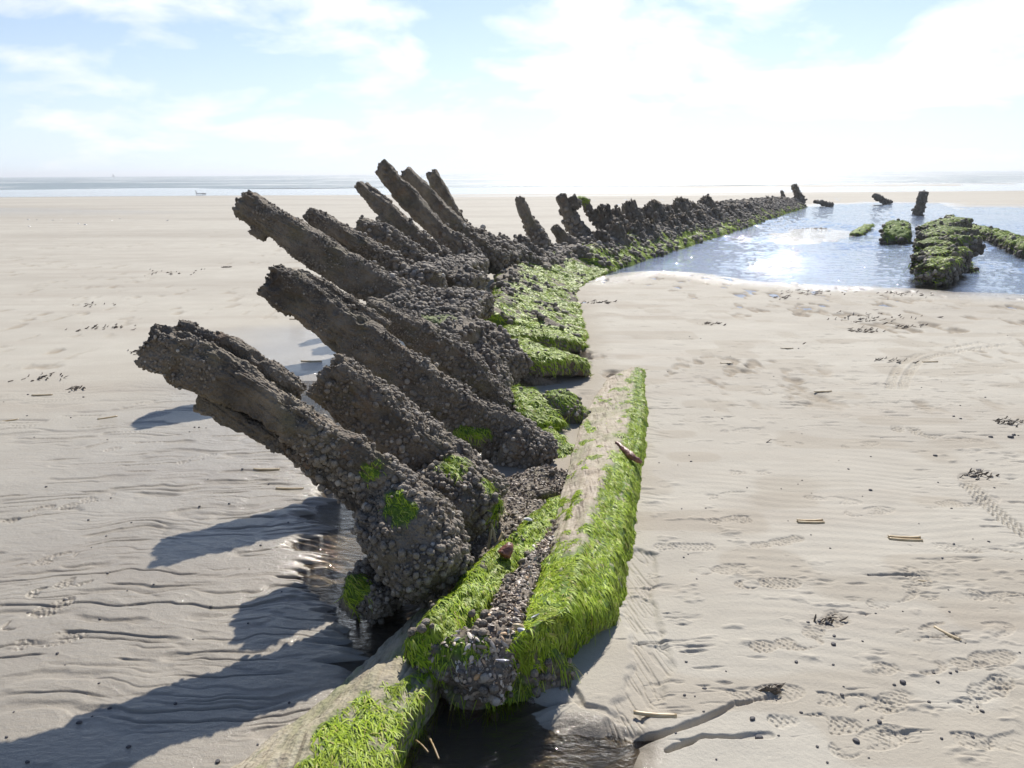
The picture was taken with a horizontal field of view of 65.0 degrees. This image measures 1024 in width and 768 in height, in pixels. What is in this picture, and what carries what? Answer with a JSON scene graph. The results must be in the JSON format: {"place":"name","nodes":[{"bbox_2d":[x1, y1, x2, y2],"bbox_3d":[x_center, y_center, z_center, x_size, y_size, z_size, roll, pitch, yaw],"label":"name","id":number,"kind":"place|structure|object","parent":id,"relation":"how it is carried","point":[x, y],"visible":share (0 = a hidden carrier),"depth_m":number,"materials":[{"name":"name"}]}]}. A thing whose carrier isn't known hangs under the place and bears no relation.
{"place":"outdoors","nodes":[
{"label":"outdoors","id":0,"kind":"place"},
{"bbox_2d":[479,348,513,393],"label":"timber block","id":1,"kind":"structure","parent":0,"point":[497,365],"depth_m":5.58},
{"bbox_2d":[0,183,1023,767],"bbox_3d":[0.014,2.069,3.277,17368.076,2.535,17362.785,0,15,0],"label":"beach sand","id":2,"kind":"structure","parent":0,"point":[750,583],"depth_m":3.86,"materials":[{"name":"sand"}]},
{"bbox_2d":[31,394,52,395],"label":"razor shell","id":3,"kind":"object","parent":2,"relation":"on","point":[41,394],"visible":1,"depth_m":6.09},
{"bbox_2d":[21,372,66,381],"bbox_3d":[-3.832,-0.062,6.637,0.369,0.035,0.283,0,15,0],"label":"seaweed wisp","id":4,"kind":"object","parent":2,"relation":"on","point":[40,377],"visible":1,"depth_m":6.61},
{"bbox_2d":[66,385,85,390],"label":"seaweed wisp","id":5,"kind":"object","parent":2,"relation":"on","point":[77,387],"visible":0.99,"depth_m":6.26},
{"bbox_2d":[65,323,135,331],"bbox_3d":[-4.410,-0.611,8.712,0.786,0.038,0.378,0,15,0],"label":"seaweed wisp","id":6,"kind":"object","parent":2,"relation":"on","point":[114,327],"visible":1,"depth_m":8.71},
{"bbox_2d":[253,468,279,470],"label":"razor shell","id":7,"kind":"object","parent":2,"relation":"on","point":[267,469],"visible":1,"depth_m":4.52},
{"bbox_2d":[275,487,302,489],"bbox_3d":[-1.177,0.553,4.253,0.149,0.009,0.026,0,15,3],"label":"razor shell","id":8,"kind":"object","parent":2,"relation":"on","point":[279,488],"visible":1,"depth_m":4.25},
{"bbox_2d":[364,296,514,406],"bbox_3d":[-0.490,-0.157,5.329,1.016,0.840,0.312,0,15,0],"label":"hull rib","id":9,"kind":"object","parent":2,"relation":"on","point":[455,357],"visible":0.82,"depth_m":5.23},
{"bbox_2d":[394,253,489,289],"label":"timber block","id":10,"kind":"structure","parent":2,"relation":"on","point":[429,273],"depth_m":7.69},
{"bbox_2d":[302,207,420,272],"bbox_3d":[-1.338,-1.229,7.745,1.284,0.941,0.375,0,15,0],"label":"hull rib","id":11,"kind":"object","parent":10,"relation":"on","point":[352,240],"visible":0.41,"depth_m":7.59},
{"bbox_2d":[353,215,446,262],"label":"hull rib","id":12,"kind":"object","parent":10,"relation":"on","point":[390,236],"visible":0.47,"depth_m":8.37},
{"bbox_2d":[354,181,455,256],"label":"hull rib","id":13,"kind":"object","parent":10,"relation":"on","point":[382,207],"visible":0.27,"depth_m":9.13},
{"bbox_2d":[442,263,490,290],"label":"timber block","id":14,"kind":"structure","parent":10,"relation":"on","point":[465,276],"depth_m":7.95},
{"bbox_2d":[428,625,490,687],"bbox_3d":[-0.129,0.879,2.590,0.307,0.211,0.225,0,15,0],"label":"timber end","id":15,"kind":"object","parent":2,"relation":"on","point":[441,668],"visible":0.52,"depth_m":2.52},
{"bbox_2d":[293,351,647,767],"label":"water channel","id":16,"kind":"object","parent":2,"relation":"on","point":[334,543],"depth_m":2.84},
{"bbox_2d":[231,601,445,767],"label":"loose plank","id":17,"kind":"object","parent":16,"relation":"on","point":[378,708],"visible":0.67,"depth_m":2.34,"materials":[{"name":"wood"}]},
{"bbox_2d":[333,557,402,624],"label":"timber block","id":18,"kind":"structure","parent":16,"relation":"on","point":[365,596],"depth_m":2.98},
{"bbox_2d":[414,739,428,752],"bbox_3d":[-0.267,1.056,2.349,0.007,0.014,0.082,-12,19,-38],"label":"straw stalk","id":19,"kind":"object","parent":16,"relation":"on","point":[422,745],"visible":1,"depth_m":2.34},
{"bbox_2d":[427,735,439,759],"bbox_3d":[-0.229,1.058,2.342,0.008,0.015,0.114,-6,16,-21],"label":"straw stalk","id":20,"kind":"object","parent":16,"relation":"on","point":[435,750],"visible":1,"depth_m":2.33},
{"bbox_2d":[514,374,560,385],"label":"timber block","id":21,"kind":"structure","parent":16,"relation":"on","point":[529,380],"depth_m":6.24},
{"bbox_2d":[509,382,569,431],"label":"timber block","id":22,"kind":"structure","parent":16,"relation":"on","point":[531,403],"depth_m":5.29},
{"bbox_2d":[542,388,590,423],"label":"timber block","id":23,"kind":"structure","parent":16,"relation":"on","point":[567,402],"depth_m":5.34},
{"bbox_2d":[452,424,492,452],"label":"timber block","id":24,"kind":"structure","parent":2,"relation":"on","point":[477,439],"depth_m":4.54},
{"bbox_2d":[401,495,559,686],"bbox_3d":[0.010,0.749,3.311,0.230,0.386,1.700,5,16,19],"label":"keel timber","id":25,"kind":"object","parent":2,"relation":"on","point":[467,600],"visible":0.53,"depth_m":2.82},
{"bbox_2d":[350,464,474,607],"bbox_3d":[-0.392,0.586,3.075,0.571,0.476,0.430,12,19,39],"label":"floor timber","id":26,"kind":"object","parent":25,"relation":"on","point":[414,545],"visible":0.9,"depth_m":2.91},
{"bbox_2d":[134,320,463,533],"bbox_3d":[-0.791,0.226,3.113,1.204,0.954,0.287,0,15,0],"label":"hull rib","id":27,"kind":"object","parent":26,"relation":"on","point":[236,384],"visible":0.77,"depth_m":3.02,"materials":[{"name":"wood"}]},
{"bbox_2d":[430,515,558,705],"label":"shell litter","id":28,"kind":"object","parent":25,"relation":"on","point":[490,679],"visible":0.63,"depth_m":2.56,"materials":[{"name":"shell"},{"name":"pebbles"}]},
{"bbox_2d":[494,532,503,546],"bbox_3d":[-0.055,0.655,3.368,0.015,0.006,0.087,15,50,21],"label":"razor shell","id":29,"kind":"object","parent":25,"relation":"on","point":[500,537],"visible":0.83,"depth_m":3.37},
{"bbox_2d":[497,542,513,558],"bbox_3d":[-0.026,0.649,3.126,0.064,0.058,0.068,0,15,0],"label":"rusty bolt","id":30,"kind":"object","parent":25,"relation":"on","point":[506,550],"visible":1,"depth_m":3.11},
{"bbox_2d":[470,317,532,385],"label":"timber block","id":31,"kind":"structure","parent":2,"relation":"on","point":[518,361],"depth_m":6.06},
{"bbox_2d":[382,287,484,318],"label":"timber block","id":32,"kind":"structure","parent":31,"relation":"on","point":[412,301],"depth_m":6.43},
{"bbox_2d":[232,190,464,300],"bbox_3d":[-1.342,-1.051,6.756,1.886,1.147,0.360,0,15,0],"label":"hull rib","id":33,"kind":"object","parent":32,"relation":"on","point":[329,259],"visible":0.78,"depth_m":6.63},
{"bbox_2d":[450,286,495,318],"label":"timber block","id":34,"kind":"structure","parent":33,"relation":"attached to","point":[486,299],"depth_m":6.96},
{"bbox_2d":[419,311,488,344],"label":"timber block","id":35,"kind":"structure","parent":31,"relation":"on","point":[471,331],"depth_m":5.97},
{"bbox_2d":[468,495,545,564],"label":"shell bank","id":36,"kind":"structure","parent":2,"relation":"on","point":[518,510],"depth_m":3.76,"materials":[{"name":"shell"},{"name":"pebbles"}]},
{"bbox_2d":[305,353,509,498],"bbox_3d":[-0.465,0.236,3.677,0.905,0.792,0.300,0,15,0],"label":"hull rib","id":37,"kind":"object","parent":36,"relation":"on","point":[348,393],"visible":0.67,"depth_m":3.56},
{"bbox_2d":[415,449,507,542],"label":"timber block","id":38,"kind":"structure","parent":36,"relation":"on","point":[459,482],"depth_m":3.40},
{"bbox_2d":[486,529,491,549],"bbox_3d":[-0.095,0.657,3.403,0.015,0.087,0.006,7,-14,10],"label":"razor shell","id":39,"kind":"object","parent":36,"relation":"on","point":[489,539],"visible":1,"depth_m":3.40},
{"bbox_2d":[490,522,495,541],"bbox_3d":[-0.079,0.631,3.422,0.015,0.087,0.006,-1,-27,-28],"label":"razor shell","id":40,"kind":"object","parent":36,"relation":"on","point":[493,533],"visible":0.95,"depth_m":3.42},
{"bbox_2d":[502,463,568,499],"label":"shell bank","id":41,"kind":"structure","parent":2,"relation":"on","point":[546,481],"depth_m":4.21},
{"bbox_2d":[513,234,559,264],"bbox_3d":[0.378,-2.048,12.797,0.793,0.690,0.440,0,15,0],"label":"rib stump","id":42,"kind":"object","parent":2,"relation":"on","point":[539,252],"visible":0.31,"depth_m":12.65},
{"bbox_2d":[502,321,586,351],"bbox_3d":[0.233,-0.464,7.669,0.839,0.305,0.840,-4,15,-13],"label":"hull plank","id":43,"kind":"object","parent":2,"relation":"on","point":[560,340],"visible":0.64,"depth_m":7.38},
{"bbox_2d":[483,245,617,348],"bbox_3d":[0.580,-1.333,10.922,1.517,0.544,7.015,2,15,10],"label":"hull plank","id":44,"kind":"object","parent":2,"relation":"on","point":[522,292],"visible":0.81,"depth_m":9.55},
{"bbox_2d":[484,242,532,273],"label":"timber block","id":45,"kind":"structure","parent":44,"relation":"on","point":[492,269],"depth_m":11.51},
{"bbox_2d":[375,159,485,258],"bbox_3d":[-0.993,-2.062,9.995,1.381,1.427,0.391,0,15,0],"label":"hull rib","id":46,"kind":"object","parent":45,"relation":"on","point":[409,199],"visible":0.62,"depth_m":9.86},
{"bbox_2d":[426,169,476,229],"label":"hull rib","id":47,"kind":"object","parent":45,"relation":"on","point":[437,184],"visible":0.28,"depth_m":11.56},
{"bbox_2d":[400,167,510,269],"bbox_3d":[-0.751,-2.207,10.791,1.459,1.386,0.367,0,15,0],"label":"hull rib","id":48,"kind":"object","parent":45,"relation":"on","point":[498,257],"visible":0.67,"depth_m":10.69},
{"bbox_2d":[473,224,521,267],"bbox_3d":[-0.231,-1.945,11.486,0.740,0.664,0.418,0,15,0],"label":"rib stump","id":49,"kind":"object","parent":45,"relation":"on","point":[515,257],"visible":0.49,"depth_m":11.37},
{"bbox_2d":[511,336,593,377],"bbox_3d":[0.243,-0.203,6.612,0.849,0.324,0.934,0,15,0],"label":"hull plank","id":50,"kind":"object","parent":2,"relation":"on","point":[551,361],"visible":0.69,"depth_m":6.32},
{"bbox_2d":[505,366,648,689],"bbox_3d":[0.567,0.437,4.680,0.486,0.509,4.632,3,15,11],"label":"keel timber","id":51,"kind":"object","parent":2,"relation":"on","point":[577,598],"visible":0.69,"depth_m":3.41,"materials":[{"name":"plant"}]},
{"bbox_2d":[437,648,582,740],"bbox_3d":[-0.011,1.004,2.643,0.518,0.332,0.288,-5,16,-18],"label":"timber end","id":52,"kind":"object","parent":51,"relation":"on","point":[560,666],"visible":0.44,"depth_m":2.55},
{"bbox_2d":[512,623,523,627],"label":"cockle shell","id":53,"kind":"object","parent":51,"relation":"on","point":[517,625],"visible":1,"depth_m":2.56},
{"bbox_2d":[542,426,574,459],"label":"timber block","id":54,"kind":"structure","parent":51,"relation":"on","point":[565,448],"depth_m":4.86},
{"bbox_2d":[256,264,558,464],"bbox_3d":[-0.569,-0.077,4.594,1.670,1.221,0.334,0,15,0],"label":"hull rib","id":55,"kind":"object","parent":54,"relation":"on","point":[333,317],"visible":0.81,"depth_m":4.47,"materials":[{"name":"wood"}]},
{"bbox_2d":[493,421,554,468],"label":"timber block","id":56,"kind":"structure","parent":55,"relation":"on","point":[518,448],"depth_m":4.51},
{"bbox_2d":[615,441,641,463],"bbox_3d":[0.629,0.383,4.456,0.072,0.068,0.240,-9,17,-28],"label":"rusty bolt","id":57,"kind":"object","parent":51,"relation":"on","point":[629,454],"visible":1,"depth_m":4.39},
{"bbox_2d":[579,299,616,303],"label":"seaweed wisp","id":58,"kind":"object","parent":2,"relation":"on","point":[608,302],"visible":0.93,"depth_m":10.15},
{"bbox_2d":[493,195,790,277],"bbox_3d":[6.318,-5.191,24.864,1.130,0.990,29.398,7,16,25],"label":"hull plank","id":59,"kind":"object","parent":2,"relation":"on","point":[546,263],"visible":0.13,"depth_m":15.50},
{"bbox_2d":[497,232,542,264],"bbox_3d":[0.082,-1.965,12.201,0.774,0.668,0.441,0,15,0],"label":"rib stump","id":60,"kind":"object","parent":59,"relation":"on","point":[531,257],"visible":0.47,"depth_m":12.06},
{"bbox_2d":[515,196,555,249],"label":"hull rib","id":61,"kind":"object","parent":59,"relation":"on","point":[534,230],"visible":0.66,"depth_m":13.62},
{"bbox_2d":[550,224,578,244],"bbox_3d":[0.998,-2.628,14.838,0.597,0.652,0.446,0,15,0],"label":"rib stump","id":62,"kind":"object","parent":59,"relation":"on","point":[561,235],"visible":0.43,"depth_m":14.65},
{"bbox_2d":[556,193,591,237],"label":"hull rib","id":63,"kind":"object","parent":59,"relation":"on","point":[573,223],"visible":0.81,"depth_m":15.55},
{"bbox_2d":[577,196,599,228],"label":"hull rib","id":64,"kind":"object","parent":59,"relation":"on","point":[590,212],"visible":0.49,"depth_m":15.94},
{"bbox_2d":[593,229,614,244],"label":"rib stump","id":65,"kind":"object","parent":59,"relation":"on","point":[601,235],"visible":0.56,"depth_m":14.84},
{"bbox_2d":[594,203,618,230],"bbox_3d":[1.929,-3.143,16.061,0.589,0.928,0.608,0,15,0],"label":"rib stump","id":66,"kind":"object","parent":59,"relation":"on","point":[605,215],"visible":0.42,"depth_m":15.84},
{"bbox_2d":[605,220,631,246],"bbox_3d":[2.052,-2.848,15.569,0.527,0.651,0.509,0,15,0],"label":"rib stump","id":67,"kind":"object","parent":59,"relation":"on","point":[616,229],"visible":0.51,"depth_m":15.40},
{"bbox_2d":[611,204,627,231],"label":"rib stump","id":68,"kind":"object","parent":59,"relation":"on","point":[616,212],"visible":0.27,"depth_m":16.52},
{"bbox_2d":[621,198,644,223],"bbox_3d":[2.712,-3.525,17.435,0.717,1.054,0.637,0,15,0],"label":"rib stump","id":69,"kind":"object","parent":59,"relation":"on","point":[632,212],"visible":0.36,"depth_m":17.16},
{"bbox_2d":[625,220,647,239],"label":"rib stump","id":70,"kind":"object","parent":59,"relation":"on","point":[636,228],"visible":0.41,"depth_m":16.43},
{"bbox_2d":[639,219,659,238],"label":"rib stump","id":71,"kind":"object","parent":59,"relation":"on","point":[648,226],"visible":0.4,"depth_m":17.04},
{"bbox_2d":[640,204,661,225],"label":"rib stump","id":72,"kind":"object","parent":59,"relation":"on","point":[650,214],"visible":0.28,"depth_m":18.38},
{"bbox_2d":[646,218,662,236],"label":"rib stump","id":73,"kind":"object","parent":59,"relation":"on","point":[657,229],"visible":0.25,"depth_m":17.51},
{"bbox_2d":[646,199,668,220],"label":"rib stump","id":74,"kind":"object","parent":59,"relation":"on","point":[658,207],"visible":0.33,"depth_m":18.79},
{"bbox_2d":[663,204,674,214],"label":"rib stump","id":75,"kind":"object","parent":59,"relation":"on","point":[669,209],"visible":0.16,"depth_m":19.73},
{"bbox_2d":[661,219,679,232],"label":"rib stump","id":76,"kind":"object","parent":59,"relation":"on","point":[665,222],"visible":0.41,"depth_m":18.61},
{"bbox_2d":[668,214,684,231],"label":"rib stump","id":77,"kind":"object","parent":59,"relation":"on","point":[674,218],"visible":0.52,"depth_m":18.93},
{"bbox_2d":[670,204,682,213],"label":"rib stump","id":78,"kind":"object","parent":59,"relation":"on","point":[676,209],"visible":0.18,"depth_m":20.22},
{"bbox_2d":[673,196,693,218],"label":"rib stump","id":79,"kind":"object","parent":59,"relation":"on","point":[680,203],"visible":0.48,"depth_m":20.81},
{"bbox_2d":[677,212,695,229],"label":"rib stump","id":80,"kind":"object","parent":59,"relation":"on","point":[684,218],"visible":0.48,"depth_m":19.67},
{"bbox_2d":[683,198,693,211],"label":"rib stump","id":81,"kind":"object","parent":59,"relation":"on","point":[689,203],"visible":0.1,"depth_m":21.33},
{"bbox_2d":[689,200,708,216],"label":"rib stump","id":82,"kind":"object","parent":59,"relation":"on","point":[694,205],"visible":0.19,"depth_m":21.95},
{"bbox_2d":[693,209,710,225],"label":"rib stump","id":83,"kind":"object","parent":59,"relation":"on","point":[700,215],"visible":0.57,"depth_m":21.03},
{"bbox_2d":[712,207,725,220],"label":"rib stump","id":84,"kind":"object","parent":59,"relation":"on","point":[716,211],"visible":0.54,"depth_m":22.82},
{"bbox_2d":[725,206,737,217],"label":"rib stump","id":85,"kind":"object","parent":59,"relation":"on","point":[727,209],"visible":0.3,"depth_m":24.36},
{"bbox_2d":[728,204,742,217],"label":"rib stump","id":86,"kind":"object","parent":59,"relation":"on","point":[732,207],"visible":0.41,"depth_m":24.95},
{"bbox_2d":[744,201,753,210],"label":"rib stump","id":87,"kind":"object","parent":59,"relation":"on","point":[749,205],"visible":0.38,"depth_m":27.30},
{"bbox_2d":[633,710,676,717],"bbox_3d":[0.436,1.005,2.449,0.130,0.008,0.023,2,15,8],"label":"razor shell","id":88,"kind":"object","parent":2,"relation":"on","point":[653,714],"visible":1,"depth_m":2.44},
{"bbox_2d":[572,197,806,271],"bbox_3d":[7.427,-5.222,25.635,0.986,0.796,27.974,7,16,25],"label":"hull plank","id":89,"kind":"object","parent":2,"relation":"on","point":[618,254],"visible":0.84,"depth_m":17.85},
{"bbox_2d":[697,193,723,212],"bbox_3d":[5.880,-5.110,23.683,0.846,0.977,0.736,0,15,0],"label":"rib stump","id":90,"kind":"object","parent":2,"relation":"on","point":[707,200],"visible":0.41,"depth_m":23.39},
{"bbox_2d":[756,682,785,694],"bbox_3d":[0.829,0.972,2.578,0.086,0.040,0.060,7,16,25],"label":"seaweed wisp","id":91,"kind":"object","parent":2,"relation":"on","point":[776,689],"visible":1,"depth_m":2.56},
{"bbox_2d":[582,198,1023,309],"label":"tide pool","id":92,"kind":"structure","parent":2,"relation":"on","point":[867,259],"depth_m":15.88,"materials":[{"name":"liquid"}]},
{"bbox_2d":[813,200,833,206],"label":"hull rib","id":93,"kind":"object","parent":92,"relation":"on","point":[825,203],"visible":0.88,"depth_m":37.99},
{"bbox_2d":[849,224,875,235],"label":"pool timber","id":94,"kind":"object","parent":92,"relation":"on","point":[863,229],"visible":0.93,"depth_m":21.57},
{"bbox_2d":[872,193,892,203],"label":"pool post","id":95,"kind":"object","parent":92,"relation":"in","point":[877,197],"visible":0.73,"depth_m":40.12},
{"bbox_2d":[907,244,973,273],"bbox_3d":[6.779,-1.948,12.662,1.358,0.476,0.694,-13,19,-40],"label":"pool timber","id":96,"kind":"object","parent":92,"relation":"on","point":[964,252],"visible":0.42,"depth_m":12.53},
{"bbox_2d":[915,217,973,230],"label":"pool timber","id":97,"kind":"object","parent":92,"relation":"on","point":[959,222],"visible":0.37,"depth_m":19.47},
{"bbox_2d":[912,226,979,243],"bbox_3d":[8.979,-3.022,16.774,0.887,0.473,2.624,14,20,43],"label":"pool timber","id":98,"kind":"object","parent":92,"relation":"on","point":[942,231],"visible":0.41,"depth_m":16.41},
{"bbox_2d":[944,214,956,217],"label":"pool timber","id":99,"kind":"object","parent":92,"relation":"on","point":[949,216],"visible":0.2,"depth_m":25.27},
{"bbox_2d":[797,519,824,523],"bbox_3d":[1.406,0.647,3.789,0.125,0.013,0.045,1,15,4],"label":"razor shell","id":100,"kind":"object","parent":2,"relation":"on","point":[814,521],"visible":1,"depth_m":3.77},
{"bbox_2d":[781,289,856,294],"bbox_3d":[4.161,-1.229,10.914,0.998,0.062,0.591,6,16,22],"label":"seaweed wisp","id":101,"kind":"object","parent":2,"relation":"on","point":[809,290],"visible":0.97,"depth_m":10.98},
{"bbox_2d":[813,613,847,623],"bbox_3d":[1.172,0.869,2.965,0.132,0.045,0.052,-7,16,-23],"label":"seaweed wisp","id":102,"kind":"object","parent":2,"relation":"on","point":[829,619],"visible":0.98,"depth_m":2.96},
{"bbox_2d":[846,325,885,332],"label":"seaweed wisp","id":103,"kind":"object","parent":2,"relation":"on","point":[858,329],"visible":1,"depth_m":8.33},
{"bbox_2d":[827,309,942,323],"bbox_3d":[4.103,-0.758,9.126,1.230,0.070,0.800,-6,16,-21],"label":"seaweed wisp","id":104,"kind":"object","parent":2,"relation":"on","point":[874,317],"visible":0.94,"depth_m":8.99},
{"bbox_2d":[878,218,913,243],"bbox_3d":[9.721,-3.863,20.337,0.790,0.514,4.610,6,16,24],"label":"pool timber","id":105,"kind":"object","parent":2,"relation":"on","point":[898,230],"visible":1,"depth_m":18.57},
{"bbox_2d":[874,356,919,362],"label":"seaweed wisp","id":106,"kind":"object","parent":2,"relation":"on","point":[878,359],"visible":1,"depth_m":6.98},
{"bbox_2d":[878,290,931,298],"bbox_3d":[5.246,-1.185,10.656,0.783,0.040,0.542,0,15,0],"label":"seaweed wisp","id":107,"kind":"object","parent":2,"relation":"on","point":[902,293],"visible":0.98,"depth_m":10.76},
{"bbox_2d":[888,535,922,541],"bbox_3d":[1.767,0.695,3.615,0.143,0.016,0.052,2,15,9],"label":"razor shell","id":108,"kind":"object","parent":2,"relation":"on","point":[907,538],"visible":1,"depth_m":3.61},
{"bbox_2d":[896,323,927,328],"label":"seaweed wisp","id":109,"kind":"object","parent":2,"relation":"on","point":[908,325],"visible":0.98,"depth_m":8.54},
{"bbox_2d":[911,190,928,213],"bbox_3d":[15.674,-6.936,30.869,0.545,1.019,0.407,0,15,0],"label":"pool post","id":110,"kind":"object","parent":2,"relation":"on","point":[921,202],"visible":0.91,"depth_m":30.76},
{"bbox_2d":[913,256,965,285],"bbox_3d":[6.378,-1.671,11.977,0.560,0.461,1.400,13,19,41],"label":"pool timber","id":111,"kind":"object","parent":2,"relation":"on","point":[938,271],"visible":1,"depth_m":11.64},
{"bbox_2d":[933,625,961,640],"bbox_3d":[1.554,0.889,2.871,0.018,0.006,0.099,-9,17,-29],"label":"razor shell","id":112,"kind":"object","parent":2,"relation":"on","point":[946,633],"visible":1,"depth_m":2.87},
{"bbox_2d":[910,233,985,257],"bbox_3d":[7.769,-2.425,14.497,1.594,0.596,1.127,-9,17,-28],"label":"pool timber","id":113,"kind":"object","parent":2,"relation":"on","point":[975,244],"visible":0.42,"depth_m":14.20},
{"bbox_2d":[967,266,979,272],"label":"pool timber","id":114,"kind":"object","parent":2,"relation":"on","point":[974,270],"visible":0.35,"depth_m":13.16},
{"bbox_2d":[960,468,999,479],"bbox_3d":[2.517,0.494,4.338,0.186,0.039,0.133,-11,18,-34],"label":"seaweed wisp","id":115,"kind":"object","parent":2,"relation":"on","point":[979,475],"visible":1,"depth_m":4.34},
{"bbox_2d":[973,223,1023,257],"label":"pool timber","id":116,"kind":"object","parent":2,"relation":"on","point":[1009,241],"visible":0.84,"depth_m":17.35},
{"bbox_2d":[993,416,1023,426],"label":"seaweed wisp","id":117,"kind":"object","parent":2,"relation":"on","point":[1009,421],"visible":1,"depth_m":5.23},
{"bbox_2d":[0,170,1023,189],"bbox_3d":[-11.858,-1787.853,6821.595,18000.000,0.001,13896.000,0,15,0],"label":"sea","id":118,"kind":"structure","parent":0,"point":[510,179],"depth_m":208.50,"materials":[{"name":"liquid"}]},
{"bbox_2d":[0,0,1023,176],"label":"sky","id":119,"kind":"structure","parent":0,"point":[88,87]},
{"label":"rib stump","id":120,"kind":"object","parent":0,"visible":0},
{"bbox_2d":[791,183,807,203],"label":"hull rib","id":121,"kind":"object","parent":120,"relation":"on","point":[797,192],"visible":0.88,"depth_m":37.83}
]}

